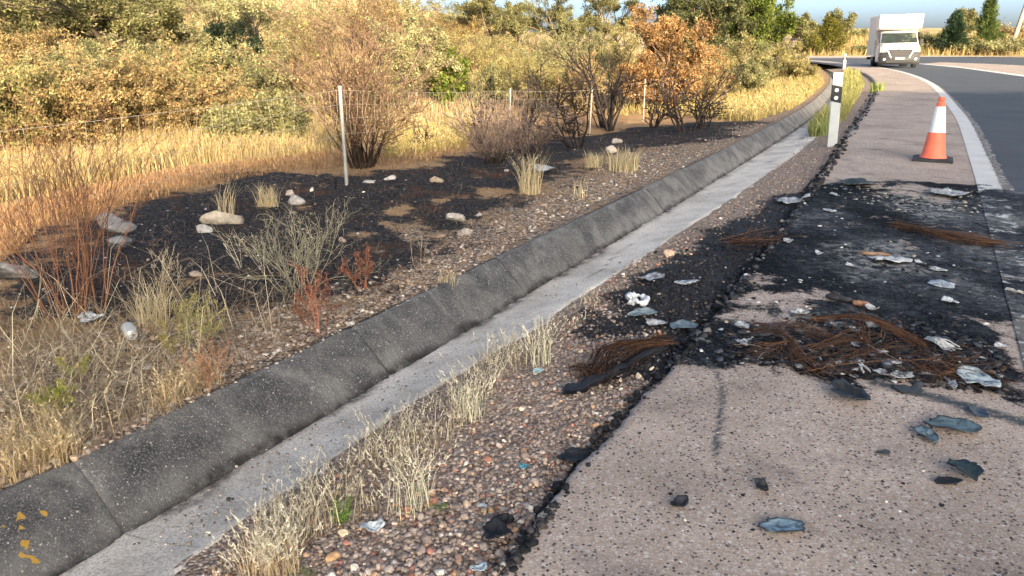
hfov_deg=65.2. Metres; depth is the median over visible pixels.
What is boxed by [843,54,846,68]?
marker post
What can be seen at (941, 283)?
ash piece
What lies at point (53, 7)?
shrub
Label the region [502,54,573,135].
burnt shrub
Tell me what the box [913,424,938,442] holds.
metal shard
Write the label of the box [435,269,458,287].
grass tuft
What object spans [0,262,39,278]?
rock
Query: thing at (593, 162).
grass tuft
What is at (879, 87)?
grass tuft
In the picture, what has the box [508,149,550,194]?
grass tuft
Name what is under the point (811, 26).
olive tree
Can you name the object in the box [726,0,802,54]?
tree
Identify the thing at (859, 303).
wood stick
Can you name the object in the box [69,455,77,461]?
rock
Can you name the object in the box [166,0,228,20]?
shrub
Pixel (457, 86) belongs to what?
shrub
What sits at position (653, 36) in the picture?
tree
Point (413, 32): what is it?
tree
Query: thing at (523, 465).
plastic chip
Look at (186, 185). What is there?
scorched stubble
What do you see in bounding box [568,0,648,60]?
olive tree
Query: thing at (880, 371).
ash piece
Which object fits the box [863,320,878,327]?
ash piece
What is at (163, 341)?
green weed
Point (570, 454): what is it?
asphalt lump
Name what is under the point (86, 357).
green weed
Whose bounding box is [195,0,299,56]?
tree
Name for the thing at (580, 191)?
grass tuft
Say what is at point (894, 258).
ash piece
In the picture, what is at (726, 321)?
ash flakes
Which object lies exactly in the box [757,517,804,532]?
metal shard
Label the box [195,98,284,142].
shrub
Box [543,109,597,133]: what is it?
twiggy bush
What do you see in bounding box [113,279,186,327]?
grass tuft
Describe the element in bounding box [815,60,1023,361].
edge line
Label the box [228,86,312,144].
shrub
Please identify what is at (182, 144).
golden grass
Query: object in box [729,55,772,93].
shrub
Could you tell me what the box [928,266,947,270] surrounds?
ash piece
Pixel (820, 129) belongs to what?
grass tuft
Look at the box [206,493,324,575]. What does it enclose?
grass tuft
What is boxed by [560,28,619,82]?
shrub
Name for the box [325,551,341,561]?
pebble
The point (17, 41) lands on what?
shrub
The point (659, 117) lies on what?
burnt shrub
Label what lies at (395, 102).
shrub
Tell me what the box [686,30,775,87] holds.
shrub
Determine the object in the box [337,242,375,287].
red weed
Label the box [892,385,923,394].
flat scrap
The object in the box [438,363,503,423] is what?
grass tuft
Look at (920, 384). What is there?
front debris
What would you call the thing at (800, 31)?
olive tree
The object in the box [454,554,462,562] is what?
pebble
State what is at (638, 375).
pebble
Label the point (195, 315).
green weed
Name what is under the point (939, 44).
shrub
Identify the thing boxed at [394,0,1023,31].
sky
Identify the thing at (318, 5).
shrub
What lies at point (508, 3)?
olive tree
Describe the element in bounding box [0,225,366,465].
pale stems
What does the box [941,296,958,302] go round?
ash piece
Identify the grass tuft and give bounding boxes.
[1,418,81,462]
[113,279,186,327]
[205,173,242,213]
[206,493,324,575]
[246,181,284,207]
[284,560,315,575]
[362,431,457,520]
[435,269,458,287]
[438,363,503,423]
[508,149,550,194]
[514,315,568,367]
[567,174,588,198]
[581,150,604,167]
[600,145,648,172]
[809,115,828,136]
[869,80,889,92]
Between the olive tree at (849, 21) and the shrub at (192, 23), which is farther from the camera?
the olive tree at (849, 21)
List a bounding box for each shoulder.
[498,56,1023,575]
[806,57,865,57]
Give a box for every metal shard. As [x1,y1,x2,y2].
[627,307,657,315]
[645,318,666,325]
[669,319,697,328]
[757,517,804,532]
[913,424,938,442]
[922,415,982,432]
[946,458,983,480]
[968,405,988,417]
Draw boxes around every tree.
[0,0,190,53]
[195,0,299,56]
[355,0,464,34]
[362,0,465,107]
[443,0,530,49]
[487,0,543,44]
[518,0,598,50]
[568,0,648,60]
[627,1,734,94]
[636,0,772,68]
[709,0,785,61]
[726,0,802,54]
[771,16,813,46]
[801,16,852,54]
[802,11,822,39]
[815,7,858,33]
[935,8,971,53]
[955,6,979,37]
[969,0,1007,43]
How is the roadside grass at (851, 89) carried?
on the verge
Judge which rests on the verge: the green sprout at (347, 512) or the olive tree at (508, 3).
the green sprout at (347, 512)
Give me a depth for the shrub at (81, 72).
12.54 m
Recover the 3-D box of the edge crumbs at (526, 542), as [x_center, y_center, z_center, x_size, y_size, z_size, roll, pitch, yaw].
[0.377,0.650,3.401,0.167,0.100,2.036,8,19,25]
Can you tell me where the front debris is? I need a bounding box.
[713,317,1013,393]
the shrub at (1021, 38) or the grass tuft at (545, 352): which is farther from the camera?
the shrub at (1021, 38)
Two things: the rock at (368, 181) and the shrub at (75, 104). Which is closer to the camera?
the rock at (368, 181)
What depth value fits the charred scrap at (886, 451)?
3.25 m
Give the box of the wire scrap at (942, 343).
[924,336,961,350]
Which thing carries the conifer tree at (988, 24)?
on the ground at (789, 37)
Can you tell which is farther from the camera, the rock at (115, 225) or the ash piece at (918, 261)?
the rock at (115, 225)
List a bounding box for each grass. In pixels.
[0,0,805,125]
[0,99,349,202]
[205,281,607,575]
[378,70,823,158]
[806,66,865,136]
[808,31,1023,55]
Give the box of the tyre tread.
[561,334,675,394]
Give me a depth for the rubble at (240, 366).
4.77 m
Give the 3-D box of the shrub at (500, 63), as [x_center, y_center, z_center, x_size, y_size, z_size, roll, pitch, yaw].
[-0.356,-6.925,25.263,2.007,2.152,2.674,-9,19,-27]
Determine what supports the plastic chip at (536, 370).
on the verge
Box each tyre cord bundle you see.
[719,223,803,249]
[744,305,936,381]
[885,220,1023,251]
[889,340,1012,393]
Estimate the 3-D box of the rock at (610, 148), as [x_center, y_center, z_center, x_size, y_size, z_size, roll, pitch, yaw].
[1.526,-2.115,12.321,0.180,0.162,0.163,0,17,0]
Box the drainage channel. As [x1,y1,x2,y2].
[0,74,832,575]
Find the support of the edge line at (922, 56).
on the road
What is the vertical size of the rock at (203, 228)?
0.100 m
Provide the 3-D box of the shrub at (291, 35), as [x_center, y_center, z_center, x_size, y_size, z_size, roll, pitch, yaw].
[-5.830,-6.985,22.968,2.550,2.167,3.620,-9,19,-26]
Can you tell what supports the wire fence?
on the hillside
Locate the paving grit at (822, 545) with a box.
[546,361,1023,572]
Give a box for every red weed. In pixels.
[176,331,235,391]
[288,261,340,338]
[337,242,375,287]
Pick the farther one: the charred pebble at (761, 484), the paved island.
the paved island
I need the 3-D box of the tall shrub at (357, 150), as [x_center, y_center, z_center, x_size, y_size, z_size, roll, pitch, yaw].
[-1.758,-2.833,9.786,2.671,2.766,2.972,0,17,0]
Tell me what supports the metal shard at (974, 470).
on the shoulder at (794, 446)
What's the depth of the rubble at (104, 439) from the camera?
3.82 m
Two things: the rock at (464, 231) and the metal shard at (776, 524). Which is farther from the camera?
the rock at (464, 231)
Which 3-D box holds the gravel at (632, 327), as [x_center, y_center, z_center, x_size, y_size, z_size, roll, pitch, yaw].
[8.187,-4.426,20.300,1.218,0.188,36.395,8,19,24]
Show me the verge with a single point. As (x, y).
(197, 563)
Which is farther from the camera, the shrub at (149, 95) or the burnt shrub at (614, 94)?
the burnt shrub at (614, 94)
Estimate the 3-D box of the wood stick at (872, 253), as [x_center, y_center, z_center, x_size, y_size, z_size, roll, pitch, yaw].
[2.835,-0.269,6.246,0.242,0.035,0.037,8,19,23]
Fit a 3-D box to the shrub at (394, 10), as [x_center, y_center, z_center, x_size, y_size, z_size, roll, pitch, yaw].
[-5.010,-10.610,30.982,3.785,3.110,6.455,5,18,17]
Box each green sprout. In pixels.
[327,494,352,523]
[430,500,448,512]
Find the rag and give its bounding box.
[534,164,554,170]
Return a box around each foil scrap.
[358,518,385,531]
[470,562,486,570]
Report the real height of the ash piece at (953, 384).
0.035 m
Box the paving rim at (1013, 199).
[934,83,1023,232]
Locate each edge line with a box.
[769,56,1023,56]
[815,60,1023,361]
[919,63,1023,76]
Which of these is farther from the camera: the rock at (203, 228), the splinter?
the rock at (203, 228)
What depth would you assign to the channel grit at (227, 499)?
3.44 m
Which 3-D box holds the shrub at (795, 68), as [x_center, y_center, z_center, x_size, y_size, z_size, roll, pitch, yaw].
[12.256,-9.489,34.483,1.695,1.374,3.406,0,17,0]
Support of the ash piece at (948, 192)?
on the shoulder at (794, 446)
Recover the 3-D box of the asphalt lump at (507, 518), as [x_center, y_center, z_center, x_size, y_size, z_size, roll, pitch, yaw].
[-0.022,0.828,2.851,0.069,0.039,0.074,-12,21,-33]
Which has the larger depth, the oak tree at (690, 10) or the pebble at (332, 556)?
the oak tree at (690, 10)
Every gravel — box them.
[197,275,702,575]
[545,88,865,358]
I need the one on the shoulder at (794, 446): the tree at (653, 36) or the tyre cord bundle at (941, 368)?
the tyre cord bundle at (941, 368)
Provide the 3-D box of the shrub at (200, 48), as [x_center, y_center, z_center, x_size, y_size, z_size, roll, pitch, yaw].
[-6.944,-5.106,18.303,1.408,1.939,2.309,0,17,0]
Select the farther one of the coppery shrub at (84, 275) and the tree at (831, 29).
the tree at (831, 29)
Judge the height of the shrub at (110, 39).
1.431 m
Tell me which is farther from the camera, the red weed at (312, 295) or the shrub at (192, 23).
the shrub at (192, 23)
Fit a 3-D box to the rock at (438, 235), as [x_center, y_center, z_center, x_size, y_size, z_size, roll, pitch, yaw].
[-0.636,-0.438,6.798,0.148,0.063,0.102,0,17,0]
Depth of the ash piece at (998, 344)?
4.39 m
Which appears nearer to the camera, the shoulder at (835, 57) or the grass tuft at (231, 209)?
the grass tuft at (231, 209)
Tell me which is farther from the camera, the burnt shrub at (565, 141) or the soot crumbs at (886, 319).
the burnt shrub at (565, 141)
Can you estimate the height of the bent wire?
0.020 m
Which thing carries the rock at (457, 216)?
on the hillside
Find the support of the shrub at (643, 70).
on the hillside
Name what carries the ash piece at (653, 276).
on the verge
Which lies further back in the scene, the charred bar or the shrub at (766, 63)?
the shrub at (766, 63)
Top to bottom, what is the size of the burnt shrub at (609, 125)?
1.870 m
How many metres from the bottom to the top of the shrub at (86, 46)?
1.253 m
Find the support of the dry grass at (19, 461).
on the hillside
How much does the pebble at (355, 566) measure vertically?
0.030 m
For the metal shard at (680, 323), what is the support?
on the verge
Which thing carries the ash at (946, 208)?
on the shoulder at (794, 446)
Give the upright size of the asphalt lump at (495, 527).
0.046 m
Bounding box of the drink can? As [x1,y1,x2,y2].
[120,322,137,339]
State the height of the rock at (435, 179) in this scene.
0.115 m
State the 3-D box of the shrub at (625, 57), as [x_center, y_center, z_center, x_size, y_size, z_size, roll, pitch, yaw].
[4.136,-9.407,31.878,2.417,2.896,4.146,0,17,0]
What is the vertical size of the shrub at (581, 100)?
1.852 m
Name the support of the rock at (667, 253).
on the verge
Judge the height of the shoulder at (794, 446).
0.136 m
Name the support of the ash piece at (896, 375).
on the shoulder at (794, 446)
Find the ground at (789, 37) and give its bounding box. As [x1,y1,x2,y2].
[25,27,1023,547]
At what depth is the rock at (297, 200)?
7.78 m
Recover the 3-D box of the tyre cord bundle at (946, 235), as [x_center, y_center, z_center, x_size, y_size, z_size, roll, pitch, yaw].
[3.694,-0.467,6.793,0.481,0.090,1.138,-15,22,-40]
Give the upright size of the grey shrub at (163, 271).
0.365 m
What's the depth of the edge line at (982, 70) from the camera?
47.21 m
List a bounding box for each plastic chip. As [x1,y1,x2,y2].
[519,462,529,468]
[533,368,543,373]
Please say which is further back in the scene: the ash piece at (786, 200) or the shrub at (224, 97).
the shrub at (224, 97)
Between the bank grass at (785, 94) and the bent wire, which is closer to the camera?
the bent wire
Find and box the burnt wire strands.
[726,330,1022,393]
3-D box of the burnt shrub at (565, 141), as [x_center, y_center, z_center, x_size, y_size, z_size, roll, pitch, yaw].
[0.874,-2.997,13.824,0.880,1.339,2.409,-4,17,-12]
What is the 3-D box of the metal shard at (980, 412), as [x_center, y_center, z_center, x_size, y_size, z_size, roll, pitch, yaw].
[2.083,0.553,3.573,0.068,0.023,0.133,0,17,0]
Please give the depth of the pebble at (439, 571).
2.62 m
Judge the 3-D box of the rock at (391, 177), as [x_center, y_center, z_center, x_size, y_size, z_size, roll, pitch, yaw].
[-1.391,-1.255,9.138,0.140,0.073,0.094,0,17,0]
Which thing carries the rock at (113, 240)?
on the hillside
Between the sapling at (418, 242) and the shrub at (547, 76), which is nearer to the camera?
the sapling at (418, 242)
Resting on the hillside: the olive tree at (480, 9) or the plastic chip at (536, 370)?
the olive tree at (480, 9)
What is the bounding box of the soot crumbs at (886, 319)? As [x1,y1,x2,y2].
[587,186,1018,391]
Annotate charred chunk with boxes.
[830,377,870,400]
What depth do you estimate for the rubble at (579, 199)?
9.30 m
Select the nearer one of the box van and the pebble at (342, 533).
the pebble at (342, 533)
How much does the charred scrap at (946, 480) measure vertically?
0.017 m
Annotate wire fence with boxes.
[0,52,790,218]
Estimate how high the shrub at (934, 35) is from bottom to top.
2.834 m
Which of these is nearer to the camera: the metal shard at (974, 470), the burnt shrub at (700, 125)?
the metal shard at (974, 470)
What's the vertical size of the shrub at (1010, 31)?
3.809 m
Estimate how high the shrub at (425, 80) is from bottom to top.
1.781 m
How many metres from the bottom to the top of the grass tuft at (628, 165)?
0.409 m
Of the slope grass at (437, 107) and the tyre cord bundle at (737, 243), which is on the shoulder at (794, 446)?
the tyre cord bundle at (737, 243)
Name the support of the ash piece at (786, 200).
on the verge
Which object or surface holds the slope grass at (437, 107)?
on the hillside
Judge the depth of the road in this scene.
24.77 m
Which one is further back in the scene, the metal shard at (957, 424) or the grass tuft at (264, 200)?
the grass tuft at (264, 200)
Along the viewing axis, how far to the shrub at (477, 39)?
30.33 m
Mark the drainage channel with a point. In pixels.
(56, 520)
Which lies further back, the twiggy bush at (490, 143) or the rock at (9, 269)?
the twiggy bush at (490, 143)
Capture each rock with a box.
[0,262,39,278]
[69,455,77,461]
[96,212,136,232]
[107,236,132,248]
[189,271,201,276]
[196,224,212,232]
[199,210,243,224]
[285,190,293,195]
[288,194,305,204]
[346,321,354,326]
[363,180,374,182]
[384,175,395,179]
[429,176,443,182]
[429,233,445,238]
[446,213,465,220]
[456,228,472,235]
[606,145,616,152]
[611,138,622,143]
[663,249,674,257]
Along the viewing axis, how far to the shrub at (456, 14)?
42.88 m
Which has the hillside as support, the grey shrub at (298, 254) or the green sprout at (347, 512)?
the grey shrub at (298, 254)
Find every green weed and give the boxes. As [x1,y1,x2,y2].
[24,378,78,418]
[53,354,89,377]
[156,319,187,354]
[169,286,227,350]
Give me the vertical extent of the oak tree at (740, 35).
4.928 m
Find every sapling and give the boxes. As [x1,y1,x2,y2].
[202,217,243,267]
[403,228,431,264]
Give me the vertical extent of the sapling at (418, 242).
0.306 m
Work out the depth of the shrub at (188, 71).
17.04 m
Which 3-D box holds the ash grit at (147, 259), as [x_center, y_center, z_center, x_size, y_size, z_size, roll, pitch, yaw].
[-0.204,-1.611,10.872,3.623,0.388,14.129,8,19,25]
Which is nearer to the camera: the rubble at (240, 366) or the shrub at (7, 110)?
the rubble at (240, 366)
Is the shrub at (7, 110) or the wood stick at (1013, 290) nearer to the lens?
the wood stick at (1013, 290)
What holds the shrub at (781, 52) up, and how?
on the hillside
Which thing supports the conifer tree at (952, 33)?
on the ground at (789, 37)
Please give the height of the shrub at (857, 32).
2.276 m
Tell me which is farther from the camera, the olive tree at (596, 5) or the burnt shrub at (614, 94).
the olive tree at (596, 5)
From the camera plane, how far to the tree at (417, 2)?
35.34 m
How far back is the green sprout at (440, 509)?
2.99 m
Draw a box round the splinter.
[857,360,870,372]
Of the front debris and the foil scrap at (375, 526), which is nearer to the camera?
the foil scrap at (375, 526)
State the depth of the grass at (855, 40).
100.04 m
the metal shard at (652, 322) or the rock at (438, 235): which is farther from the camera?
the rock at (438, 235)
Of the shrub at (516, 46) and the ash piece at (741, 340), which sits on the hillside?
the shrub at (516, 46)
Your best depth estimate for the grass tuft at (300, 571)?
2.67 m
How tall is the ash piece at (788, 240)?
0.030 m
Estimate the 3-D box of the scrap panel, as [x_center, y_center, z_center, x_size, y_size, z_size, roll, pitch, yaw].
[4.054,-1.240,9.374,0.379,0.049,0.371,-5,18,-16]
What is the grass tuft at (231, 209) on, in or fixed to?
on the hillside
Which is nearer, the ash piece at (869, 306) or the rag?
the ash piece at (869, 306)
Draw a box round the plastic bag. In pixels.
[77,311,104,321]
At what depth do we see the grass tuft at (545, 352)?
4.43 m
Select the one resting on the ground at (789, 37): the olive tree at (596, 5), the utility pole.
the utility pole
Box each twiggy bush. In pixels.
[423,81,532,163]
[485,86,581,155]
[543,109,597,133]
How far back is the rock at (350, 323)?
4.64 m
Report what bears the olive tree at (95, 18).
on the hillside
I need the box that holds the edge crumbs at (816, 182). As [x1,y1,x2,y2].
[803,88,876,190]
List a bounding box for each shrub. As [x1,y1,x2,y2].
[0,27,59,53]
[0,36,156,82]
[0,39,89,75]
[0,54,82,152]
[0,61,130,151]
[0,73,180,320]
[17,61,93,109]
[21,0,87,21]
[31,26,199,144]
[38,20,121,35]
[88,29,185,79]
[103,50,255,136]
[109,243,197,302]
[113,25,249,95]
[144,11,220,42]
[156,69,268,134]
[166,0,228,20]
[172,19,232,103]
[193,16,267,81]
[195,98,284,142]
[197,39,333,112]
[209,197,391,299]
[216,31,314,115]
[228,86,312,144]
[245,0,478,168]
[260,6,350,82]
[262,0,360,52]
[321,0,442,54]
[344,74,412,112]
[399,34,452,90]
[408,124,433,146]
[414,0,491,26]
[419,11,504,44]
[426,36,473,106]
[442,25,518,73]
[464,60,520,107]
[464,75,504,143]
[468,33,536,100]
[494,12,592,98]
[500,37,574,69]
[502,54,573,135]
[503,53,592,110]
[532,77,601,148]
[535,31,656,128]
[549,48,610,115]
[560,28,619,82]
[575,46,633,131]
[589,15,641,81]
[612,49,695,107]
[640,49,747,132]
[642,74,694,127]
[660,70,733,128]
[679,55,733,102]
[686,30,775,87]
[720,35,786,81]
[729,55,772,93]
[760,37,811,72]
[775,51,822,80]
[791,40,827,53]
[846,28,868,37]
[851,43,867,53]
[917,29,946,42]
[919,41,934,50]
[921,36,949,53]
[951,39,981,53]
[976,35,1023,54]
[995,21,1023,39]
[1000,32,1023,52]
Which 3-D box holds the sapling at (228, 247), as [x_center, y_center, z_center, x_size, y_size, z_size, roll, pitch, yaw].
[-2.001,-0.316,5.602,0.177,0.433,0.258,7,18,22]
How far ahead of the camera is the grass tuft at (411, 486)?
2.97 m
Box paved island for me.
[925,62,1023,74]
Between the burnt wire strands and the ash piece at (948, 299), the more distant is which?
the ash piece at (948, 299)
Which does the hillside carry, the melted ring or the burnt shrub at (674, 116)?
the burnt shrub at (674, 116)
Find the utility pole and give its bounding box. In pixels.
[1008,5,1023,54]
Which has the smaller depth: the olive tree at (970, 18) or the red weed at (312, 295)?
the red weed at (312, 295)
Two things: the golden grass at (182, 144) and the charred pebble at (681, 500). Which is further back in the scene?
the golden grass at (182, 144)
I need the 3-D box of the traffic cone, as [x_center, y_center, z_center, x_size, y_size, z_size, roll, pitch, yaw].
[5.944,-2.221,11.180,0.510,0.873,0.510,9,19,26]
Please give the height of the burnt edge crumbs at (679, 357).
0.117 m
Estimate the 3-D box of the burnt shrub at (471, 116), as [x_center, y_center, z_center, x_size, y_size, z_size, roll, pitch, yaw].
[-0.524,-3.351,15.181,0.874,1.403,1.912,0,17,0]
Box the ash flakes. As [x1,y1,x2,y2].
[583,183,1020,381]
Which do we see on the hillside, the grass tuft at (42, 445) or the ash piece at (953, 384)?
the grass tuft at (42, 445)
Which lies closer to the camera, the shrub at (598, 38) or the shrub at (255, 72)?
the shrub at (255, 72)
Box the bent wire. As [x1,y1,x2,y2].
[867,344,901,366]
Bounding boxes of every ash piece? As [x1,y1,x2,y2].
[634,271,664,280]
[674,279,698,284]
[734,321,749,327]
[735,338,747,345]
[777,194,810,203]
[783,238,792,242]
[790,308,808,314]
[822,208,835,211]
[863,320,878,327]
[864,303,879,309]
[869,255,912,262]
[872,368,886,374]
[883,370,913,377]
[914,259,925,264]
[927,279,954,287]
[928,187,968,196]
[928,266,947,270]
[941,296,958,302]
[944,377,957,388]
[994,342,1007,347]
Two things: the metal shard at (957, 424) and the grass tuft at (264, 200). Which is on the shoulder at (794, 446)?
the metal shard at (957, 424)
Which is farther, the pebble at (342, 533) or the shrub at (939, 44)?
the shrub at (939, 44)
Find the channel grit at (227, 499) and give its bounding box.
[133,259,619,551]
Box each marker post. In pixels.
[827,72,842,146]
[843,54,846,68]
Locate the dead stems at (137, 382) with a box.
[0,264,435,481]
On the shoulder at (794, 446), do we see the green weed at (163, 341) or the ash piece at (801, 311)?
the ash piece at (801, 311)
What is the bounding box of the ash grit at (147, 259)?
[10,124,734,328]
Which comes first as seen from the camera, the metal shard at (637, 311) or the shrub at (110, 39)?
the metal shard at (637, 311)
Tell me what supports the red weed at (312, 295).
on the hillside
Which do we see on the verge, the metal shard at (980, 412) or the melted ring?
the melted ring
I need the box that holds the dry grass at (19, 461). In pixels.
[0,340,237,488]
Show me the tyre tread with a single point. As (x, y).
(596, 376)
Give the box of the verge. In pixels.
[171,69,876,575]
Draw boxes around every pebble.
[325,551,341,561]
[337,529,349,537]
[350,563,358,570]
[434,569,444,574]
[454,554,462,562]
[635,372,641,378]
[670,495,688,506]
[755,478,768,490]
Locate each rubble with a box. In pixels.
[0,320,207,484]
[70,215,526,456]
[525,122,760,231]
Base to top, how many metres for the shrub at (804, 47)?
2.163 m
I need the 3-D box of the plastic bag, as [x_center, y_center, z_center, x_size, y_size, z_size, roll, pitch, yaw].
[-2.432,0.170,4.623,0.135,0.044,0.139,0,17,0]
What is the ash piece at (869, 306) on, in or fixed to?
on the shoulder at (794, 446)
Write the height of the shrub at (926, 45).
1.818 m
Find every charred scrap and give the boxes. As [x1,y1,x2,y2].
[877,449,889,454]
[935,476,962,483]
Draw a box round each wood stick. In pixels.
[852,300,868,306]
[858,251,891,255]
[1004,287,1023,293]
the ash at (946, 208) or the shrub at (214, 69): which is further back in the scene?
the shrub at (214, 69)
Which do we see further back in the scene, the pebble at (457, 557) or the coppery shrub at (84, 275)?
the coppery shrub at (84, 275)
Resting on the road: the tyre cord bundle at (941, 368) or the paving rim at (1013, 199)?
the paving rim at (1013, 199)
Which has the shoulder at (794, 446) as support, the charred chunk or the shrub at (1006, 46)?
the charred chunk
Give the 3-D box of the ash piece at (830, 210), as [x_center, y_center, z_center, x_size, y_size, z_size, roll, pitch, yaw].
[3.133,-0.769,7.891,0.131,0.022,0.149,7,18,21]
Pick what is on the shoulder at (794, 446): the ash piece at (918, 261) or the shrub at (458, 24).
the ash piece at (918, 261)
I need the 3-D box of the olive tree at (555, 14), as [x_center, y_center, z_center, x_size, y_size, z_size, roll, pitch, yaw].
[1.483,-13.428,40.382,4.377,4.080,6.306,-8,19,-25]
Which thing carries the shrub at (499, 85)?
on the hillside
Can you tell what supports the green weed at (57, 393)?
on the hillside
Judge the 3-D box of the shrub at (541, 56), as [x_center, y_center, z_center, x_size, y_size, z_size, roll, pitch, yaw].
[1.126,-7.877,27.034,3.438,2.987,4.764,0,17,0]
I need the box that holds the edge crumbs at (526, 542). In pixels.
[497,365,676,575]
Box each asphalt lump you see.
[483,516,511,538]
[496,512,514,524]
[556,447,588,461]
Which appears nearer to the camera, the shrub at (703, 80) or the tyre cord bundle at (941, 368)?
the tyre cord bundle at (941, 368)
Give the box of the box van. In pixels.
[866,14,923,66]
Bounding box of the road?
[800,57,1023,208]
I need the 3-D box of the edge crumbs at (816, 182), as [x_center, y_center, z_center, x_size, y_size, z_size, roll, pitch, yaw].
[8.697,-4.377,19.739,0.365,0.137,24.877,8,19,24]
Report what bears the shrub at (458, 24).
on the hillside
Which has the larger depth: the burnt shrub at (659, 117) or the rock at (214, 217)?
the burnt shrub at (659, 117)
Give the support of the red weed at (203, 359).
on the hillside
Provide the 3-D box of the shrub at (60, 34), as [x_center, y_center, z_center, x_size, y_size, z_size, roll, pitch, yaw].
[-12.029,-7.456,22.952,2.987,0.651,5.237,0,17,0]
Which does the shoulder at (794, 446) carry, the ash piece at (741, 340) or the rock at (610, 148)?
the ash piece at (741, 340)
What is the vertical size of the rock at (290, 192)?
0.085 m
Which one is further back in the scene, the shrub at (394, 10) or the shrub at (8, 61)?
the shrub at (394, 10)
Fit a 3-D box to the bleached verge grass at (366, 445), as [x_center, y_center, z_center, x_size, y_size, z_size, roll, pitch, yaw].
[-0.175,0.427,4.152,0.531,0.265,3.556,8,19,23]
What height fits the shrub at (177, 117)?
1.500 m
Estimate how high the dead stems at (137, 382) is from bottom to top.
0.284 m
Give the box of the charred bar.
[825,293,853,302]
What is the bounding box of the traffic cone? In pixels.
[912,97,952,163]
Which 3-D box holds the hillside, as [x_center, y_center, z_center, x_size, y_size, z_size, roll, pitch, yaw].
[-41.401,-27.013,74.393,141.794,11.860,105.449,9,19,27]
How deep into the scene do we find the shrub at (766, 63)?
31.32 m
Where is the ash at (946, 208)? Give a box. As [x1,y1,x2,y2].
[823,183,981,215]
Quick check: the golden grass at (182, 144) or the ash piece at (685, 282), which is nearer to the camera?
the ash piece at (685, 282)
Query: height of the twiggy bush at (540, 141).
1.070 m
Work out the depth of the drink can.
4.39 m
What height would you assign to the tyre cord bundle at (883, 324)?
0.132 m
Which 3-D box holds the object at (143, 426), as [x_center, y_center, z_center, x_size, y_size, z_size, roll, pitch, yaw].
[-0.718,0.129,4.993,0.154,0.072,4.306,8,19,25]
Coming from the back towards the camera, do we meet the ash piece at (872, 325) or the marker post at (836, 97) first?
the marker post at (836, 97)
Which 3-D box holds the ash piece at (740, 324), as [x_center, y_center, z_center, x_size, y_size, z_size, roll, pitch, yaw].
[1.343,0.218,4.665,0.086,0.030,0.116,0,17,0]
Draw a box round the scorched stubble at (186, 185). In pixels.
[0,131,471,261]
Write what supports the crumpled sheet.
on the front debris
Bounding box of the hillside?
[0,0,829,490]
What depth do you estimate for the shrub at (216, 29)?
18.69 m
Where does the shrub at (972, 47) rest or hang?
on the ground at (789, 37)
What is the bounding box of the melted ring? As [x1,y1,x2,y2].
[625,291,649,306]
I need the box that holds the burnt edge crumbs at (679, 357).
[667,188,817,365]
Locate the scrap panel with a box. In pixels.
[841,178,873,184]
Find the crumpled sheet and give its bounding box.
[956,364,1001,386]
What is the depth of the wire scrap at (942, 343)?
4.34 m
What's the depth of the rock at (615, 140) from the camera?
14.39 m
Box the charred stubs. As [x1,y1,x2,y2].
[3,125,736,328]
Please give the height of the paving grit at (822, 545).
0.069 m
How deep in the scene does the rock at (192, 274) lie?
5.45 m
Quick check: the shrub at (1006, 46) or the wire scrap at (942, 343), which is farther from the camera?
the shrub at (1006, 46)
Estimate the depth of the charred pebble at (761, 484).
2.99 m

